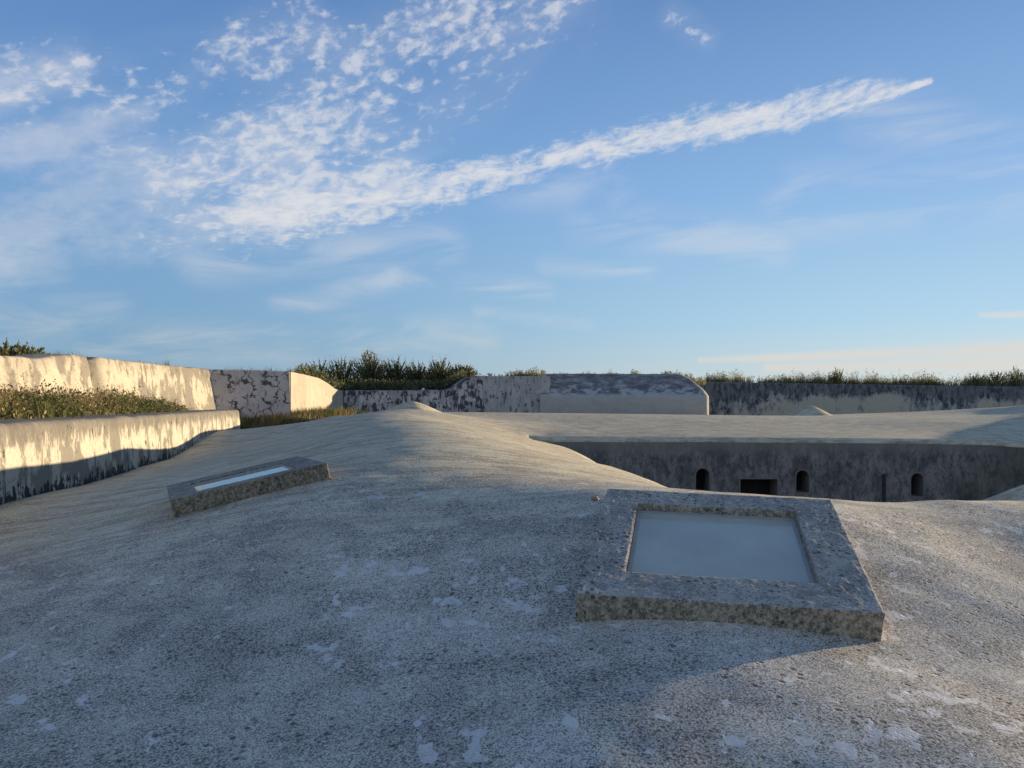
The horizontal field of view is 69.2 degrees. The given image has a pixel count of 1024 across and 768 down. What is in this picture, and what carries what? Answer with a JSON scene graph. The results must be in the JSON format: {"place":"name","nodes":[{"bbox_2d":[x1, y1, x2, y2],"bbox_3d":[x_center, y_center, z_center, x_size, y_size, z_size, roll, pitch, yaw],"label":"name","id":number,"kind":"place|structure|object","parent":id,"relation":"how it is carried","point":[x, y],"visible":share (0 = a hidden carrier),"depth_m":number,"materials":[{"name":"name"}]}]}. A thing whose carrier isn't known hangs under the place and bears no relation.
{"place":"outdoors","nodes":[
{"label":"outdoors","id":0,"kind":"place"},
{"bbox_2d":[0,409,1023,767],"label":"terrace","id":1,"kind":"structure","parent":0,"point":[398,589],"depth_m":3.63,"materials":[{"name":"concrete"}]},
{"bbox_2d":[0,409,239,504],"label":"retaining wall","id":2,"kind":"structure","parent":1,"relation":"on","point":[38,456],"depth_m":12.15,"materials":[{"name":"beige concrete"}]},
{"bbox_2d":[167,456,330,517],"bbox_3d":[-2.448,0.968,6.818,1.280,0.575,1.523,0,0,-26],"label":"skylight","id":3,"kind":"object","parent":1,"relation":"on","point":[197,495],"visible":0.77,"depth_m":6.31,"materials":[{"name":"concrete"}]},
{"bbox_2d":[209,369,290,418],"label":"parapet wall","id":4,"kind":"structure","parent":1,"relation":"on","point":[247,392],"depth_m":32.05,"materials":[{"name":"grey concrete"}]},
{"bbox_2d":[240,405,368,428],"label":"grass","id":5,"kind":"structure","parent":1,"relation":"on","point":[290,417],"depth_m":31.14,"materials":[{"name":"green plant"}]},
{"bbox_2d":[287,371,343,412],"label":"parapet wall","id":6,"kind":"structure","parent":1,"relation":"on","point":[307,391],"depth_m":35.50,"materials":[{"name":"beige concrete"}]},
{"bbox_2d":[387,401,442,412],"bbox_3d":[-4.250,1.183,31.200,4.390,0.910,4.338,0,0,0],"label":"roof cap","id":7,"kind":"object","parent":1,"relation":"on","point":[412,405],"visible":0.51,"depth_m":30.70,"materials":[{"name":"concrete"}]},
{"bbox_2d":[576,489,884,640],"bbox_3d":[1.154,0.993,4.113,1.592,0.632,1.385,0,0,6],"label":"skylight","id":8,"kind":"object","parent":1,"relation":"on","point":[788,563],"visible":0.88,"depth_m":3.86,"materials":[{"name":"concrete"}]},
{"bbox_2d":[0,0,1023,384],"label":"sky","id":9,"kind":"structure","parent":0,"point":[761,188],"materials":[{"name":"blue"}]},
{"bbox_2d":[981,485,1023,500],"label":"ramp","id":10,"kind":"structure","parent":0,"point":[1015,494],"depth_m":12.79,"materials":[{"name":"concrete"}]},
{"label":"rampart","id":11,"kind":"structure","parent":0,"visible":0},
{"bbox_2d":[0,337,34,355],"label":"bush","id":12,"kind":"object","parent":11,"relation":"on","point":[9,352],"visible":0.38,"depth_m":21.51,"materials":[{"name":"green plant"}]},
{"bbox_2d":[12,344,49,354],"bbox_3d":[-14.706,-0.881,22.430,1.074,0.761,1.163,0,0,0],"label":"bush","id":13,"kind":"object","parent":11,"relation":"on","point":[38,351],"visible":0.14,"depth_m":22.45,"materials":[{"name":"green plant"}]},
{"bbox_2d":[0,347,300,372],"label":"grass","id":14,"kind":"structure","parent":11,"relation":"on","point":[137,360],"depth_m":28.25,"materials":[{"name":"green plant"}]},
{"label":"rampart","id":15,"kind":"structure","parent":0,"visible":0},
{"bbox_2d":[305,356,340,381],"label":"bush","id":16,"kind":"object","parent":15,"relation":"on","point":[322,369],"visible":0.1,"depth_m":47.28,"materials":[{"name":"green plant"}]},
{"bbox_2d":[324,355,366,384],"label":"bush","id":17,"kind":"object","parent":15,"relation":"on","point":[347,374],"visible":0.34,"depth_m":48.13,"materials":[{"name":"green plant"}]},
{"bbox_2d":[351,347,392,383],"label":"bush","id":18,"kind":"object","parent":15,"relation":"on","point":[368,368],"visible":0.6,"depth_m":49.62,"materials":[{"name":"green plant"}]},
{"bbox_2d":[294,361,466,390],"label":"undergrowth","id":19,"kind":"object","parent":15,"relation":"on","point":[446,383],"visible":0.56,"depth_m":43.99,"materials":[{"name":"green plant"}]},
{"bbox_2d":[376,353,416,383],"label":"bush","id":20,"kind":"object","parent":15,"relation":"on","point":[397,370],"visible":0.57,"depth_m":49.66,"materials":[{"name":"green plant"}]},
{"bbox_2d":[344,376,482,411],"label":"parapet wall","id":21,"kind":"structure","parent":15,"relation":"on","point":[464,394],"depth_m":43.23,"materials":[{"name":"grey concrete"}]},
{"bbox_2d":[401,359,431,381],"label":"bush","id":22,"kind":"object","parent":15,"relation":"on","point":[418,371],"visible":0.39,"depth_m":50.62,"materials":[{"name":"green plant"}]},
{"bbox_2d":[420,357,453,382],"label":"bush","id":23,"kind":"object","parent":15,"relation":"on","point":[438,371],"visible":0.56,"depth_m":50.16,"materials":[{"name":"green plant"}]},
{"bbox_2d":[445,363,478,379],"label":"bush","id":24,"kind":"object","parent":15,"relation":"on","point":[469,373],"visible":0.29,"depth_m":49.18,"materials":[{"name":"green plant"}]},
{"bbox_2d":[483,376,549,412],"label":"parapet wall","id":25,"kind":"structure","parent":15,"relation":"on","point":[513,394],"depth_m":44.17,"materials":[{"name":"grey concrete"}]},
{"bbox_2d":[540,373,708,414],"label":"parapet block","id":26,"kind":"structure","parent":15,"relation":"on","point":[679,394],"depth_m":44.12,"materials":[{"name":"grey concrete"}]},
{"bbox_2d":[478,366,1023,386],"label":"grass","id":27,"kind":"structure","parent":15,"relation":"on","point":[873,380],"depth_m":55.73,"materials":[{"name":"green plant"}]},
{"bbox_2d":[825,367,846,383],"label":"bush","id":28,"kind":"object","parent":15,"relation":"on","point":[836,376],"visible":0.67,"depth_m":56.15,"materials":[{"name":"green plant"}]},
{"bbox_2d":[699,382,1023,415],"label":"parapet wall","id":29,"kind":"structure","parent":15,"relation":"on","point":[753,399],"depth_m":53.65,"materials":[{"name":"grey concrete"}]},
{"bbox_2d":[962,373,984,383],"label":"bush","id":30,"kind":"object","parent":15,"relation":"on","point":[973,377],"visible":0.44,"depth_m":56.82,"materials":[{"name":"green plant"}]},
{"bbox_2d":[985,370,1011,385],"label":"bush","id":31,"kind":"object","parent":15,"relation":"on","point":[999,375],"visible":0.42,"depth_m":56.87,"materials":[{"name":"green plant"}]},
{"bbox_2d":[1004,365,1023,384],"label":"bush","id":32,"kind":"object","parent":15,"relation":"on","point":[1013,374],"visible":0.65,"depth_m":56.87,"materials":[{"name":"green plant"}]},
{"label":"courtyard","id":33,"kind":"structure","parent":0,"visible":0},
{"bbox_2d":[525,406,1023,501],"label":"fort gallery","id":34,"kind":"object","parent":33,"relation":"on","point":[969,454],"visible":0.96,"depth_m":26.00,"materials":[{"name":"concrete"}]},
{"bbox_2d":[695,467,710,490],"bbox_3d":[6.679,3.369,26.369,0.568,0.912,0.762,0,0,0],"label":"arched window","id":35,"kind":"structure","parent":34,"relation":"in","point":[702,475],"depth_m":26.60,"materials":[{"name":"grey concrete"}]},
{"bbox_2d":[795,469,809,493],"bbox_3d":[10.176,3.414,26.369,0.538,0.883,0.762,0,0,0],"label":"arched window","id":36,"kind":"structure","parent":34,"relation":"in","point":[802,476],"depth_m":26.32,"materials":[{"name":"grey concrete"}]},
{"bbox_2d":[786,406,830,415],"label":"roof cap","id":37,"kind":"object","parent":34,"relation":"on","point":[809,411],"visible":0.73,"depth_m":41.40,"materials":[{"name":"concrete"}]},
{"bbox_2d":[910,472,924,497],"bbox_3d":[14.188,3.534,26.369,0.523,0.912,0.762,0,0,0],"label":"arched window","id":38,"kind":"structure","parent":34,"relation":"in","point":[917,480],"depth_m":26.24,"materials":[{"name":"grey concrete"}]},
{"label":"bank","id":39,"kind":"structure","parent":0,"visible":0},
{"bbox_2d":[0,378,191,419],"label":"weeds","id":40,"kind":"object","parent":39,"relation":"on","point":[15,404],"visible":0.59,"depth_m":14.77,"materials":[{"name":"green plant"}]},
{"bbox_2d":[0,354,215,409],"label":"parapet wall","id":41,"kind":"structure","parent":39,"relation":"on","point":[190,387],"depth_m":22.95,"materials":[{"name":"beige concrete"}]}
]}

